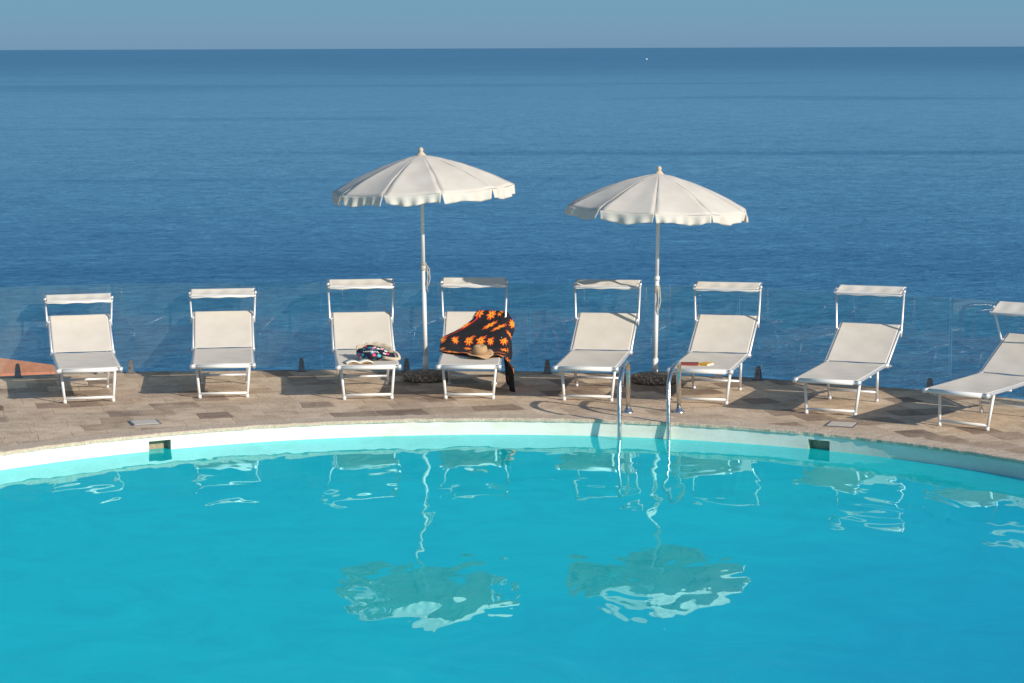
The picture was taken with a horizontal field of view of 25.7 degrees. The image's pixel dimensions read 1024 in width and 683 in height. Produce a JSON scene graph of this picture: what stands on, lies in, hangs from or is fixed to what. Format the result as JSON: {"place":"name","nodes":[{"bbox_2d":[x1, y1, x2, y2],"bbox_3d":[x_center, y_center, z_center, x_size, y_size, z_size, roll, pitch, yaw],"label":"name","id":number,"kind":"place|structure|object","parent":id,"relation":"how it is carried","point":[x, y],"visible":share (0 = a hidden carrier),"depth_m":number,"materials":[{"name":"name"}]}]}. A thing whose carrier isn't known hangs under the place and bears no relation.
{"place":"outdoors","nodes":[
{"label":"outdoors","id":0,"kind":"place"},
{"bbox_2d":[0,47,1023,399],"bbox_3d":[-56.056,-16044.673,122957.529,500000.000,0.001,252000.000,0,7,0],"label":"sea","id":1,"kind":"structure","parent":0,"point":[130,179],"depth_m":521.02,"materials":[{"name":"blue liquid"}]},
{"bbox_2d":[0,369,1023,453],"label":"paved deck","id":2,"kind":"structure","parent":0,"point":[33,408],"depth_m":22.00,"materials":[{"name":"stone"}]},
{"bbox_2d":[13,284,105,377],"bbox_3d":[-5.290,-0.097,23.766,2.091,0.965,0.090,-2,8,-15],"label":"glass fence panel","id":3,"kind":"object","parent":2,"relation":"on","point":[18,372],"visible":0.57,"depth_m":23.81,"materials":[{"name":"clear glass"}]},
{"bbox_2d":[43,293,122,403],"bbox_3d":[-4.348,0.061,22.790,0.720,0.898,1.923,-2,8,-14],"label":"sun lounger","id":4,"kind":"object","parent":2,"relation":"on","point":[85,334],"visible":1,"depth_m":23.21,"materials":[{"name":"white fabric"}]},
{"bbox_2d":[128,419,161,425],"bbox_3d":[-3.417,0.755,20.893,0.270,0.013,0.270,-3,8,-20],"label":"drain cover","id":5,"kind":"object","parent":2,"relation":"on","point":[144,422],"visible":1,"depth_m":20.86,"materials":[{"name":"grey metal"}]},
{"bbox_2d":[113,282,320,373],"bbox_3d":[-3.160,-0.148,24.103,2.199,0.965,0.090,-1,7,-3],"label":"glass fence panel","id":6,"kind":"object","parent":2,"relation":"on","point":[131,368],"visible":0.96,"depth_m":24.09,"materials":[{"name":"clear glass"}]},
{"bbox_2d":[188,288,256,398],"bbox_3d":[-2.972,0.010,23.072,0.720,0.918,1.923,-1,8,-7],"label":"sun lounger","id":7,"kind":"object","parent":2,"relation":"on","point":[213,332],"visible":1,"depth_m":23.50,"materials":[{"name":"white fabric"}]},
{"bbox_2d":[326,278,400,399],"bbox_3d":[-1.509,-0.033,22.937,0.720,1.027,1.921,-1,7,-6],"label":"sun lounger","id":8,"kind":"object","parent":2,"relation":"on","point":[351,330],"visible":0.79,"depth_m":23.48,"materials":[{"name":"white fabric"}]},
{"bbox_2d":[343,359,373,364],"bbox_3d":[-1.519,0.199,22.203,0.281,0.031,0.180,-2,8,-14],"label":"open book","id":9,"kind":"object","parent":8,"relation":"on","point":[352,361],"visible":1,"depth_m":22.16,"materials":[{"name":"paper"}]},
{"bbox_2d":[356,342,400,359],"bbox_3d":[-1.343,0.100,22.487,0.477,0.159,0.290,1,7,6],"label":"beach bag","id":10,"kind":"object","parent":8,"relation":"on","point":[375,351],"visible":1,"depth_m":22.45,"materials":[{"name":"fabric"}]},
{"bbox_2d":[322,282,510,372],"bbox_3d":[-0.935,-0.152,24.073,2.213,0.965,0.090,0,7,5],"label":"glass fence panel","id":11,"kind":"object","parent":2,"relation":"on","point":[406,366],"visible":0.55,"depth_m":24.12,"materials":[{"name":"clear glass"}]},
{"bbox_2d":[332,147,514,382],"bbox_3d":[-0.923,-0.805,23.397,1.920,2.435,1.899,0,7,0],"label":"parasol","id":12,"kind":"object","parent":2,"relation":"on","point":[414,180],"visible":1,"depth_m":22.79,"materials":[{"name":"fabric"}]},
{"bbox_2d":[436,277,507,398],"bbox_3d":[-0.412,-0.043,22.940,0.720,1.039,1.921,0,7,1],"label":"sun lounger","id":13,"kind":"object","parent":2,"relation":"on","point":[452,321],"visible":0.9,"depth_m":23.48,"materials":[{"name":"white fabric"}]},
{"bbox_2d":[439,310,514,391],"bbox_3d":[-0.352,0.094,23.175,0.794,0.682,1.370,0,7,1],"label":"sarong","id":14,"kind":"object","parent":13,"relation":"on","point":[493,331],"visible":0.94,"depth_m":23.39,"materials":[{"name":"fabric"}]},
{"bbox_2d":[467,344,493,358],"bbox_3d":[-0.320,0.092,22.535,0.269,0.107,0.269,-8,16,-22],"label":"straw hat","id":15,"kind":"object","parent":13,"relation":"on","point":[481,351],"visible":1,"depth_m":22.48,"materials":[{"name":"beige wicker"}]},
{"bbox_2d":[0,414,1023,478],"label":"swimming pool","id":16,"kind":"structure","parent":2,"relation":"in","point":[995,461],"depth_m":20.57,"materials":[{"name":"stone"}]},
{"bbox_2d":[0,435,1023,682],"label":"pool water","id":17,"kind":"structure","parent":16,"relation":"in","point":[490,559],"depth_m":15.76,"materials":[{"name":"blue liquid"}]},
{"bbox_2d":[617,360,684,440],"bbox_3d":[1.311,1.107,21.117,0.676,1.821,0.780,0,7,0],"label":"pool ladder","id":18,"kind":"object","parent":16,"relation":"attached to","point":[674,365],"visible":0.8,"depth_m":20.81,"materials":[{"name":"silver metal"}]},
{"bbox_2d":[552,279,641,401],"bbox_3d":[0.867,-0.022,22.783,0.720,1.029,1.922,1,8,9],"label":"sun lounger","id":19,"kind":"object","parent":2,"relation":"on","point":[594,334],"visible":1,"depth_m":23.21,"materials":[{"name":"white fabric"}]},
{"bbox_2d":[541,283,737,378],"bbox_3d":[1.275,-0.117,23.746,2.218,0.965,0.090,1,8,12],"label":"glass fence panel","id":20,"kind":"object","parent":2,"relation":"on","point":[547,368],"visible":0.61,"depth_m":23.97,"materials":[{"name":"clear glass"}]},
{"bbox_2d":[564,166,748,385],"bbox_3d":[1.491,-0.690,23.184,1.917,2.245,1.919,0,7,0],"label":"parasol","id":21,"kind":"object","parent":2,"relation":"on","point":[659,195],"visible":1,"depth_m":22.59,"materials":[{"name":"fabric"}]},
{"bbox_2d":[666,281,762,404],"bbox_3d":[2.039,0.005,22.573,0.720,1.022,1.923,2,8,14],"label":"sun lounger","id":22,"kind":"object","parent":2,"relation":"on","point":[725,333],"visible":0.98,"depth_m":23.03,"materials":[{"name":"white fabric"}]},
{"bbox_2d":[681,362,698,365],"bbox_3d":[1.741,0.221,22.018,0.181,0.024,0.120,0,7,3],"label":"book","id":23,"kind":"object","parent":22,"relation":"on","point":[690,363],"visible":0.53,"depth_m":21.97,"materials":[{"name":"paper"}]},
{"bbox_2d":[698,362,713,365],"bbox_3d":[1.901,0.222,21.999,0.111,0.026,0.130,5,9,34],"label":"book","id":24,"kind":"object","parent":22,"relation":"on","point":[705,363],"visible":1,"depth_m":21.95,"materials":[{"name":"paper"}]},
{"bbox_2d":[824,421,858,427],"bbox_3d":[3.033,0.763,20.655,0.270,0.013,0.270,3,8,20],"label":"drain cover","id":25,"kind":"object","parent":2,"relation":"on","point":[841,424],"visible":1,"depth_m":20.61,"materials":[{"name":"grey metal"}]},
{"bbox_2d":[739,288,950,392],"bbox_3d":[3.375,-0.022,22.962,2.267,0.965,0.090,4,8,28],"label":"glass fence panel","id":26,"kind":"object","parent":2,"relation":"on","point":[758,375],"visible":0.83,"depth_m":23.41,"materials":[{"name":"clear glass"}]},
{"bbox_2d":[793,284,906,416],"bbox_3d":[3.290,0.076,21.845,0.720,1.061,1.922,3,8,22],"label":"sun lounger","id":27,"kind":"object","parent":2,"relation":"on","point":[871,344],"visible":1,"depth_m":22.25,"materials":[{"name":"white fabric"}]},
{"bbox_2d":[922,301,1023,430],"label":"sun lounger","id":28,"kind":"object","parent":2,"relation":"on","point":[1006,356],"visible":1,"depth_m":21.15,"materials":[{"name":"white fabric"}]},
{"bbox_2d":[950,298,1016,396],"bbox_3d":[5.191,0.139,21.688,2.164,0.965,0.090,7,10,42],"label":"glass fence panel","id":29,"kind":"object","parent":2,"relation":"on","point":[951,335],"visible":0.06,"depth_m":22.37,"materials":[{"name":"clear glass"}]},
{"bbox_2d":[0,0,1023,49],"label":"sky","id":30,"kind":"structure","parent":0,"point":[24,24],"materials":[{"name":"blue"}]},
{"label":"terrain","id":31,"kind":"structure","parent":0,"visible":0},
{"bbox_2d":[0,358,55,375],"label":"house","id":32,"kind":"structure","parent":31,"relation":"on","point":[7,367],"depth_m":58.43,"materials":[{"name":"paint"}]}
]}

